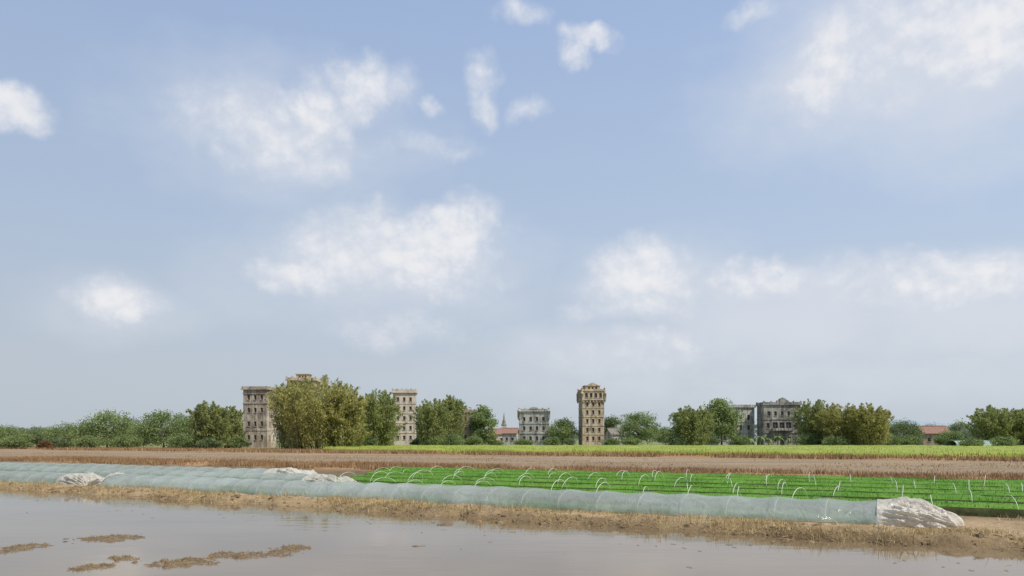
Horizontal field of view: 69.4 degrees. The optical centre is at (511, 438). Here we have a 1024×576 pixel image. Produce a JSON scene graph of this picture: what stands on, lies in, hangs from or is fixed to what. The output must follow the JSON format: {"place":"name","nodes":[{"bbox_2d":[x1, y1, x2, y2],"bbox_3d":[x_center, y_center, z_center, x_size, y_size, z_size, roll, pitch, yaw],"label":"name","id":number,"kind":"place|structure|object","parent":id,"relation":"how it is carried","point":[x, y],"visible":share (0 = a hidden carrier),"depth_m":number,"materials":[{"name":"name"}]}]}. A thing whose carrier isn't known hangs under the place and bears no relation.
{"place":"outdoors","nodes":[
{"label":"outdoors","id":0,"kind":"place"},
{"bbox_2d":[487,428,501,444],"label":"house","id":1,"kind":"structure","parent":0,"point":[498,432],"depth_m":235.99,"materials":[{"name":"red tile"}]},
{"bbox_2d":[501,416,506,427],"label":"spire","id":2,"kind":"structure","parent":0,"point":[503,424],"depth_m":299.37,"materials":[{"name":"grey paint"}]},
{"bbox_2d":[501,428,518,444],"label":"house","id":3,"kind":"structure","parent":0,"point":[509,436],"depth_m":227.64,"materials":[{"name":"grey paint"}]},
{"bbox_2d":[0,488,1023,575],"bbox_3d":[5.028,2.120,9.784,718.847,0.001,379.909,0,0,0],"label":"water","id":4,"kind":"structure","parent":0,"point":[358,543],"depth_m":14.23,"materials":[{"name":"grey liquid"}]},
{"bbox_2d":[0,542,54,553],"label":"mud clump","id":5,"kind":"object","parent":4,"relation":"in","point":[17,547],"visible":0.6,"depth_m":14.28,"materials":[{"name":"brown soil"}]},
{"bbox_2d":[67,562,116,571],"bbox_3d":[-6.910,2.114,12.092,1.060,0.138,1.108,0,0,0],"label":"mud clump","id":6,"kind":"object","parent":4,"relation":"in","point":[89,566],"visible":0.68,"depth_m":12.12,"materials":[{"name":"brown soil"}]},
{"bbox_2d":[62,533,144,543],"bbox_3d":[-8.650,2.110,15.671,1.923,0.147,2.031,0,0,0],"label":"mud clump","id":7,"kind":"object","parent":4,"relation":"in","point":[112,537],"visible":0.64,"depth_m":15.60,"materials":[{"name":"brown soil"}]},
{"bbox_2d":[108,554,139,560],"bbox_3d":[-6.812,2.107,13.059,0.878,0.146,0.823,0,0,0],"label":"mud clump","id":8,"kind":"object","parent":4,"relation":"in","point":[119,558],"visible":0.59,"depth_m":12.99,"materials":[{"name":"brown soil"}]},
{"bbox_2d":[131,555,219,568],"bbox_3d":[-5.653,2.108,12.557,2.055,0.150,1.413,0,0,0],"label":"mud clump","id":9,"kind":"object","parent":4,"relation":"in","point":[186,561],"visible":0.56,"depth_m":12.49,"materials":[{"name":"brown soil"}]},
{"bbox_2d":[203,548,292,558],"bbox_3d":[-4.792,2.110,13.417,2.156,0.141,1.489,0,0,0],"label":"mud clump","id":10,"kind":"object","parent":4,"relation":"in","point":[237,555],"visible":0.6,"depth_m":13.37,"materials":[{"name":"brown soil"}]},
{"bbox_2d":[265,544,310,552],"bbox_3d":[-4.332,2.109,14.195,1.286,0.138,1.111,0,0,0],"label":"mud clump","id":11,"kind":"object","parent":4,"relation":"in","point":[293,547],"visible":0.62,"depth_m":14.21,"materials":[{"name":"brown soil"}]},
{"bbox_2d":[437,522,453,525],"bbox_3d":[-1.610,2.133,18.138,0.689,0.097,0.907,0,0,0],"label":"mud clump","id":12,"kind":"object","parent":4,"relation":"in","point":[445,524],"visible":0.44,"depth_m":18.08,"materials":[{"name":"brown soil"}]},
{"bbox_2d":[26,493,1008,570],"bbox_3d":[-3.325,2.113,17.814,37.922,0.006,4.838,0,0,30],"label":"floating straw","id":13,"kind":"object","parent":4,"relation":"on","point":[466,530],"visible":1,"depth_m":17.73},
{"bbox_2d":[0,439,1023,552],"bbox_3d":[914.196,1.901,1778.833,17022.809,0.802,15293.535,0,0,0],"label":"ground","id":14,"kind":"structure","parent":0,"point":[991,541],"depth_m":44.44,"materials":[{"name":"brown soil"}]},
{"bbox_2d":[0,436,34,448],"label":"shrub","id":15,"kind":"object","parent":14,"relation":"on","point":[13,442],"visible":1,"depth_m":139.40,"materials":[{"name":"green plant"}]},
{"bbox_2d":[0,424,34,446],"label":"tree","id":16,"kind":"object","parent":14,"relation":"on","point":[4,432],"visible":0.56,"depth_m":149.80,"materials":[{"name":"green plant"}]},
{"bbox_2d":[13,424,46,446],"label":"tree","id":17,"kind":"object","parent":14,"relation":"on","point":[37,434],"visible":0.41,"depth_m":167.58,"materials":[{"name":"green plant"}]},
{"bbox_2d":[35,440,54,448],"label":"shrub","id":18,"kind":"object","parent":14,"relation":"on","point":[43,444],"visible":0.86,"depth_m":138.55,"materials":[{"name":"brown plant"}]},
{"bbox_2d":[31,424,63,444],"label":"tree","id":19,"kind":"object","parent":14,"relation":"on","point":[46,429],"visible":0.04,"depth_m":209.56,"materials":[{"name":"green plant"}]},
{"bbox_2d":[0,471,103,485],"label":"plastic tunnel","id":20,"kind":"structure","parent":14,"relation":"on","point":[67,478],"depth_m":31.77,"materials":[{"name":"white plastic"}]},
{"bbox_2d":[43,436,71,448],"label":"shrub","id":21,"kind":"object","parent":14,"relation":"on","point":[58,442],"visible":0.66,"depth_m":141.66,"materials":[{"name":"green plant"}]},
{"bbox_2d":[41,420,96,446],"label":"tree","id":22,"kind":"object","parent":14,"relation":"on","point":[50,434],"visible":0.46,"depth_m":163.66,"materials":[{"name":"green plant"}]},
{"bbox_2d":[69,434,108,447],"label":"shrub","id":23,"kind":"object","parent":14,"relation":"on","point":[83,441],"visible":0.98,"depth_m":140.42,"materials":[{"name":"green plant"}]},
{"bbox_2d":[67,407,140,447],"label":"tree","id":24,"kind":"object","parent":14,"relation":"on","point":[110,422],"visible":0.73,"depth_m":148.55,"materials":[{"name":"green plant"}]},
{"bbox_2d":[106,431,145,447],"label":"shrub","id":25,"kind":"object","parent":14,"relation":"on","point":[127,441],"visible":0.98,"depth_m":137.56,"materials":[{"name":"green plant"}]},
{"bbox_2d":[117,417,159,446],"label":"tree","id":26,"kind":"object","parent":14,"relation":"on","point":[144,442],"visible":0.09,"depth_m":172.01,"materials":[{"name":"green plant"}]},
{"bbox_2d":[0,462,317,473],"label":"plastic tunnel","id":27,"kind":"structure","parent":14,"relation":"on","point":[288,470],"depth_m":37.04,"materials":[{"name":"plastic"}]},
{"bbox_2d":[124,408,195,447],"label":"tree","id":28,"kind":"object","parent":14,"relation":"on","point":[158,419],"visible":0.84,"depth_m":145.18,"materials":[{"name":"green plant"}]},
{"bbox_2d":[0,465,356,481],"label":"plastic tunnel","id":29,"kind":"structure","parent":14,"relation":"on","point":[103,472],"depth_m":32.60,"materials":[{"name":"plastic"}]},
{"bbox_2d":[161,433,198,448],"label":"shrub","id":30,"kind":"object","parent":14,"relation":"on","point":[187,443],"visible":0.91,"depth_m":137.51,"materials":[{"name":"green plant"}]},
{"bbox_2d":[193,437,223,448],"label":"shrub","id":31,"kind":"object","parent":14,"relation":"on","point":[206,442],"visible":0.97,"depth_m":135.54,"materials":[{"name":"green plant"}]},
{"bbox_2d":[185,400,239,447],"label":"bamboo clump","id":32,"kind":"object","parent":14,"relation":"on","point":[213,423],"visible":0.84,"depth_m":138.74,"materials":[{"name":"green plant"}]},
{"bbox_2d":[222,405,246,447],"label":"bamboo clump","id":33,"kind":"object","parent":14,"relation":"on","point":[236,430],"visible":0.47,"depth_m":151.18,"materials":[{"name":"green plant"}]},
{"bbox_2d":[227,436,251,448],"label":"shrub","id":34,"kind":"object","parent":14,"relation":"on","point":[238,442],"visible":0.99,"depth_m":139.42,"materials":[{"name":"green plant"}]},
{"bbox_2d":[241,386,275,447],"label":"watchtower","id":35,"kind":"structure","parent":14,"relation":"on","point":[258,426],"depth_m":162.65,"materials":[{"name":"grey paint"}]},
{"bbox_2d":[267,380,307,448],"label":"bamboo clump","id":36,"kind":"object","parent":14,"relation":"on","point":[283,442],"visible":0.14,"depth_m":140.36,"materials":[{"name":"green plant"}]},
{"bbox_2d":[285,374,321,443],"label":"watchtower","id":37,"kind":"structure","parent":14,"relation":"on","point":[298,377],"depth_m":184.49,"materials":[{"name":"grey paint"}]},
{"bbox_2d":[264,374,371,449],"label":"bamboo clump","id":38,"kind":"object","parent":14,"relation":"on","point":[308,414],"visible":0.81,"depth_m":133.07,"materials":[{"name":"green plant"}]},
{"bbox_2d":[324,389,372,446],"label":"bamboo clump","id":39,"kind":"object","parent":14,"relation":"on","point":[352,435],"visible":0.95,"depth_m":132.47,"materials":[{"name":"green plant"}]},
{"bbox_2d":[358,435,378,445],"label":"shrub","id":40,"kind":"object","parent":14,"relation":"on","point":[366,442],"visible":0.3,"depth_m":145.55,"materials":[{"name":"green plant"}]},
{"bbox_2d":[357,388,407,445],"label":"bamboo clump","id":41,"kind":"object","parent":14,"relation":"on","point":[380,410],"visible":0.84,"depth_m":148.50,"materials":[{"name":"green plant"}]},
{"bbox_2d":[392,388,417,444],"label":"watchtower","id":42,"kind":"structure","parent":14,"relation":"on","point":[406,400],"depth_m":211.87,"materials":[{"name":"grey paint"}]},
{"bbox_2d":[409,438,420,444],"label":"shrub","id":43,"kind":"object","parent":14,"relation":"on","point":[414,442],"visible":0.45,"depth_m":175.47,"materials":[{"name":"green plant"}]},
{"bbox_2d":[408,398,455,444],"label":"bamboo clump","id":44,"kind":"object","parent":14,"relation":"on","point":[433,421],"visible":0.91,"depth_m":170.15,"materials":[{"name":"green plant"}]},
{"bbox_2d":[424,435,447,444],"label":"shrub","id":45,"kind":"object","parent":14,"relation":"on","point":[436,441],"visible":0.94,"depth_m":169.25,"materials":[{"name":"green plant"}]},
{"bbox_2d":[441,432,464,444],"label":"shrub","id":46,"kind":"object","parent":14,"relation":"on","point":[455,439],"visible":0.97,"depth_m":169.46,"materials":[{"name":"green plant"}]},
{"bbox_2d":[52,482,859,523],"bbox_3d":[-18.528,1.894,31.728,62.077,0.312,1.320,0,0,27],"label":"covered seedling bed","id":47,"kind":"object","parent":14,"relation":"on","point":[550,503],"visible":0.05,"depth_m":21.34,"materials":[{"name":"plastic"}]},
{"bbox_2d":[442,395,470,444],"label":"bamboo clump","id":48,"kind":"object","parent":14,"relation":"on","point":[456,426],"visible":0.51,"depth_m":176.74,"materials":[{"name":"green plant"}]},
{"bbox_2d":[7,424,911,441],"bbox_3d":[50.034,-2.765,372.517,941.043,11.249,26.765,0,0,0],"label":"distant wood","id":49,"kind":"object","parent":14,"relation":"on","point":[755,430],"visible":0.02,"depth_m":366.73,"materials":[{"name":"green plant"}]},
{"bbox_2d":[461,409,474,444],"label":"watchtower","id":50,"kind":"structure","parent":14,"relation":"on","point":[467,430],"depth_m":186.31,"materials":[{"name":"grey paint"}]},
{"bbox_2d":[464,433,483,444],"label":"shrub","id":51,"kind":"object","parent":14,"relation":"on","point":[474,440],"visible":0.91,"depth_m":175.42,"materials":[{"name":"green plant"}]},
{"bbox_2d":[467,404,500,444],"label":"tree","id":52,"kind":"object","parent":14,"relation":"on","point":[482,420],"visible":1,"depth_m":183.04,"materials":[{"name":"green plant"}]},
{"bbox_2d":[488,439,504,444],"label":"shrub","id":53,"kind":"object","parent":14,"relation":"on","point":[494,442],"visible":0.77,"depth_m":185.28,"materials":[{"name":"green plant"}]},
{"bbox_2d":[0,455,1023,479],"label":"dry weeds","id":54,"kind":"object","parent":14,"relation":"on","point":[375,465],"visible":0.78,"depth_m":48.83,"materials":[{"name":"brown plant"}]},
{"bbox_2d":[0,446,1023,460],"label":"dry weeds","id":55,"kind":"object","parent":14,"relation":"on","point":[809,455],"visible":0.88,"depth_m":86.70,"materials":[{"name":"brown plant"}]},
{"bbox_2d":[0,477,1023,551],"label":"dry grass","id":56,"kind":"structure","parent":14,"relation":"on","point":[966,530],"depth_m":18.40,"materials":[{"name":"beige plant"}]},
{"bbox_2d":[0,469,1023,517],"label":"seedling row","id":57,"kind":"object","parent":14,"relation":"on","point":[982,509],"visible":0.22,"depth_m":19.63,"materials":[{"name":"plant"}]},
{"bbox_2d":[0,483,1023,552],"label":"soil clods","id":58,"kind":"object","parent":14,"relation":"on","point":[690,525],"visible":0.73,"depth_m":18.73,"materials":[{"name":"brown soil"}]},
{"bbox_2d":[2,450,1023,473],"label":"field stubble","id":59,"kind":"object","parent":14,"relation":"on","point":[573,461],"visible":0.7,"depth_m":65.90,"materials":[{"name":"plant"}]},
{"bbox_2d":[512,438,534,444],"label":"shrub","id":60,"kind":"object","parent":14,"relation":"on","point":[521,441],"visible":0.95,"depth_m":189.51,"materials":[{"name":"green plant"}]},
{"bbox_2d":[88,472,963,528],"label":"plastic tunnel","id":61,"kind":"structure","parent":14,"relation":"on","point":[907,511],"depth_m":20.20,"materials":[{"name":"plastic"}]},
{"bbox_2d":[542,436,559,444],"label":"shrub","id":62,"kind":"object","parent":14,"relation":"on","point":[553,440],"visible":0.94,"depth_m":189.39,"materials":[{"name":"green plant"}]},
{"bbox_2d":[541,417,578,444],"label":"tree","id":63,"kind":"object","parent":14,"relation":"on","point":[562,430],"visible":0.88,"depth_m":203.70,"materials":[{"name":"green plant"}]},
{"bbox_2d":[562,438,576,444],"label":"shrub","id":64,"kind":"object","parent":14,"relation":"on","point":[567,441],"visible":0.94,"depth_m":187.32,"materials":[{"name":"green plant"}]},
{"bbox_2d":[576,382,606,444],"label":"watchtower","id":65,"kind":"structure","parent":14,"relation":"on","point":[591,398],"depth_m":202.04,"materials":[{"name":"beige paint"}]},
{"bbox_2d":[600,438,620,444],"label":"shrub","id":66,"kind":"object","parent":14,"relation":"on","point":[612,441],"visible":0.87,"depth_m":185.54,"materials":[{"name":"green plant"}]},
{"bbox_2d":[604,414,622,431],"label":"tree","id":67,"kind":"object","parent":14,"relation":"on","point":[609,422],"visible":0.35,"depth_m":235.01,"materials":[{"name":"green plant"}]},
{"bbox_2d":[620,435,640,444],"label":"shrub","id":68,"kind":"object","parent":14,"relation":"on","point":[630,441],"visible":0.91,"depth_m":181.53,"materials":[{"name":"green plant"}]},
{"bbox_2d":[611,411,662,443],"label":"tree","id":69,"kind":"object","parent":14,"relation":"on","point":[633,425],"visible":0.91,"depth_m":190.72,"materials":[{"name":"green plant"}]},
{"bbox_2d":[653,425,672,444],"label":"tree","id":70,"kind":"object","parent":14,"relation":"on","point":[665,432],"visible":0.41,"depth_m":225.34,"materials":[{"name":"green plant"}]},
{"bbox_2d":[663,433,691,444],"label":"shrub","id":71,"kind":"object","parent":14,"relation":"on","point":[672,439],"visible":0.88,"depth_m":167.54,"materials":[{"name":"green plant"}]},
{"bbox_2d":[338,476,1023,503],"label":"seedling row","id":72,"kind":"object","parent":14,"relation":"on","point":[934,497],"visible":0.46,"depth_m":24.73,"materials":[{"name":"plant"}]},
{"bbox_2d":[355,473,1023,496],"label":"seedling row","id":73,"kind":"object","parent":14,"relation":"on","point":[929,491],"visible":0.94,"depth_m":27.29,"materials":[{"name":"plant"}]},
{"bbox_2d":[667,405,717,444],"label":"bamboo clump","id":74,"kind":"object","parent":14,"relation":"on","point":[690,423],"visible":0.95,"depth_m":167.96,"materials":[{"name":"green plant"}]},
{"bbox_2d":[365,470,1023,491],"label":"seedling row","id":75,"kind":"object","parent":14,"relation":"on","point":[885,485],"visible":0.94,"depth_m":29.59,"materials":[{"name":"plant"}]},
{"bbox_2d":[376,469,1023,486],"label":"seedling row","id":76,"kind":"object","parent":14,"relation":"on","point":[871,481],"visible":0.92,"depth_m":32.20,"materials":[{"name":"plant"}]},
{"bbox_2d":[385,466,1023,483],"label":"seedling row","id":77,"kind":"object","parent":14,"relation":"on","point":[788,476],"visible":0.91,"depth_m":34.64,"materials":[{"name":"plant"}]},
{"bbox_2d":[704,433,720,444],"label":"shrub","id":78,"kind":"object","parent":14,"relation":"on","point":[713,438],"visible":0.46,"depth_m":171.35,"materials":[{"name":"green plant"}]},
{"bbox_2d":[699,397,746,444],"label":"tree","id":79,"kind":"object","parent":14,"relation":"on","point":[722,418],"visible":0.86,"depth_m":180.47,"materials":[{"name":"green plant"}]},
{"bbox_2d":[727,434,751,444],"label":"shrub","id":80,"kind":"object","parent":14,"relation":"on","point":[736,441],"visible":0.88,"depth_m":179.29,"materials":[{"name":"green plant"}]},
{"bbox_2d":[754,435,764,444],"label":"banana plant","id":81,"kind":"object","parent":14,"relation":"on","point":[761,437],"visible":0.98,"depth_m":175.91,"materials":[{"name":"green plant"}]},
{"bbox_2d":[772,436,784,444],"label":"banana plant","id":82,"kind":"object","parent":14,"relation":"on","point":[778,437],"visible":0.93,"depth_m":175.75,"materials":[{"name":"green plant"}]},
{"bbox_2d":[793,433,820,444],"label":"shrub","id":83,"kind":"object","parent":14,"relation":"on","point":[812,439],"visible":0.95,"depth_m":171.58,"materials":[{"name":"green plant"}]},
{"bbox_2d":[785,399,834,444],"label":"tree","id":84,"kind":"object","parent":14,"relation":"on","point":[807,412],"visible":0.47,"depth_m":174.62,"materials":[{"name":"green plant"}]},
{"bbox_2d":[809,402,861,444],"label":"bamboo clump","id":85,"kind":"object","parent":14,"relation":"on","point":[832,419],"visible":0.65,"depth_m":168.30,"materials":[{"name":"green plant"}]},
{"bbox_2d":[820,434,850,444],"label":"shrub","id":86,"kind":"object","parent":14,"relation":"on","point":[839,440],"visible":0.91,"depth_m":165.47,"materials":[{"name":"green plant"}]},
{"bbox_2d":[842,402,894,444],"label":"bamboo clump","id":87,"kind":"object","parent":14,"relation":"on","point":[871,427],"visible":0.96,"depth_m":164.06,"materials":[{"name":"green plant"}]},
{"bbox_2d":[885,433,905,444],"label":"shrub","id":88,"kind":"object","parent":14,"relation":"on","point":[897,440],"visible":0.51,"depth_m":167.38,"materials":[{"name":"green plant"}]},
{"bbox_2d":[887,418,925,444],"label":"tree","id":89,"kind":"object","parent":14,"relation":"on","point":[905,427],"visible":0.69,"depth_m":176.66,"materials":[{"name":"green plant"}]},
{"bbox_2d":[900,434,923,444],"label":"shrub","id":90,"kind":"object","parent":14,"relation":"on","point":[911,440],"visible":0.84,"depth_m":169.57,"materials":[{"name":"green plant"}]},
{"bbox_2d":[930,427,965,444],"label":"tree","id":91,"kind":"object","parent":14,"relation":"on","point":[942,438],"visible":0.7,"depth_m":169.44,"materials":[{"name":"green plant"}]},
{"bbox_2d":[947,417,972,436],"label":"tree","id":92,"kind":"object","parent":14,"relation":"on","point":[954,427],"visible":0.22,"depth_m":226.92,"materials":[{"name":"green plant"}]},
{"bbox_2d":[951,427,977,439],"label":"tree","id":93,"kind":"object","parent":14,"relation":"on","point":[967,435],"visible":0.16,"depth_m":213.56,"materials":[{"name":"green plant"}]},
{"bbox_2d":[944,440,990,445],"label":"net tunnel","id":94,"kind":"structure","parent":14,"relation":"on","point":[950,442],"depth_m":154.56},
{"bbox_2d":[956,437,984,445],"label":"shrub","id":95,"kind":"object","parent":14,"relation":"on","point":[973,442],"visible":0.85,"depth_m":145.57,"materials":[{"name":"green plant"}]},
{"bbox_2d":[959,404,1023,441],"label":"bamboo clump","id":96,"kind":"object","parent":14,"relation":"on","point":[986,425],"visible":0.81,"depth_m":157.82,"materials":[{"name":"green plant"}]},
{"bbox_2d":[983,441,1015,445],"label":"net tunnel","id":97,"kind":"structure","parent":14,"relation":"on","point":[987,443],"depth_m":148.32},
{"bbox_2d":[977,514,1023,520],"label":"straw litter","id":98,"kind":"object","parent":14,"relation":"on","point":[1011,519],"depth_m":18.29,"materials":[{"name":"beige plant"}]},
{"bbox_2d":[989,436,1021,445],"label":"shrub","id":99,"kind":"object","parent":14,"relation":"on","point":[1006,441],"visible":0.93,"depth_m":145.44,"materials":[{"name":"green plant"}]},
{"bbox_2d":[998,408,1023,444],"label":"bamboo clump","id":100,"kind":"object","parent":14,"relation":"on","point":[1021,425],"visible":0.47,"depth_m":157.28,"materials":[{"name":"green plant"}]},
{"bbox_2d":[0,0,1023,433],"label":"sky","id":101,"kind":"structure","parent":0,"point":[503,206],"materials":[{"name":"blue"}]},
{"bbox_2d":[59,419,972,438],"bbox_3d":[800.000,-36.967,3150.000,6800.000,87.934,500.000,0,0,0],"label":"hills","id":102,"kind":"structure","parent":0,"point":[921,423],"depth_m":3028.29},
{"bbox_2d":[517,407,549,444],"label":"fortified house","id":103,"kind":"structure","parent":0,"point":[533,421],"depth_m":206.74,"materials":[{"name":"grey paint"}]},
{"bbox_2d":[604,428,625,444],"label":"house","id":104,"kind":"structure","parent":0,"point":[608,432],"depth_m":212.51,"materials":[{"name":"grey paint"}]},
{"bbox_2d":[320,444,1023,457],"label":"crop field","id":105,"kind":"structure","parent":0,"point":[1001,450],"depth_m":103.92,"materials":[{"name":"green plant"}]},
{"bbox_2d":[709,405,755,444],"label":"fortified house","id":106,"kind":"structure","parent":0,"point":[745,428],"depth_m":202.70,"materials":[{"name":"grey paint"}]},
{"bbox_2d":[756,397,801,444],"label":"fortified house","id":107,"kind":"structure","parent":0,"point":[772,420],"depth_m":196.83,"materials":[{"name":"grey paint"}]},
{"bbox_2d":[916,426,948,444],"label":"house","id":108,"kind":"structure","parent":0,"point":[929,431],"depth_m":189.59,"materials":[{"name":"red tile"}]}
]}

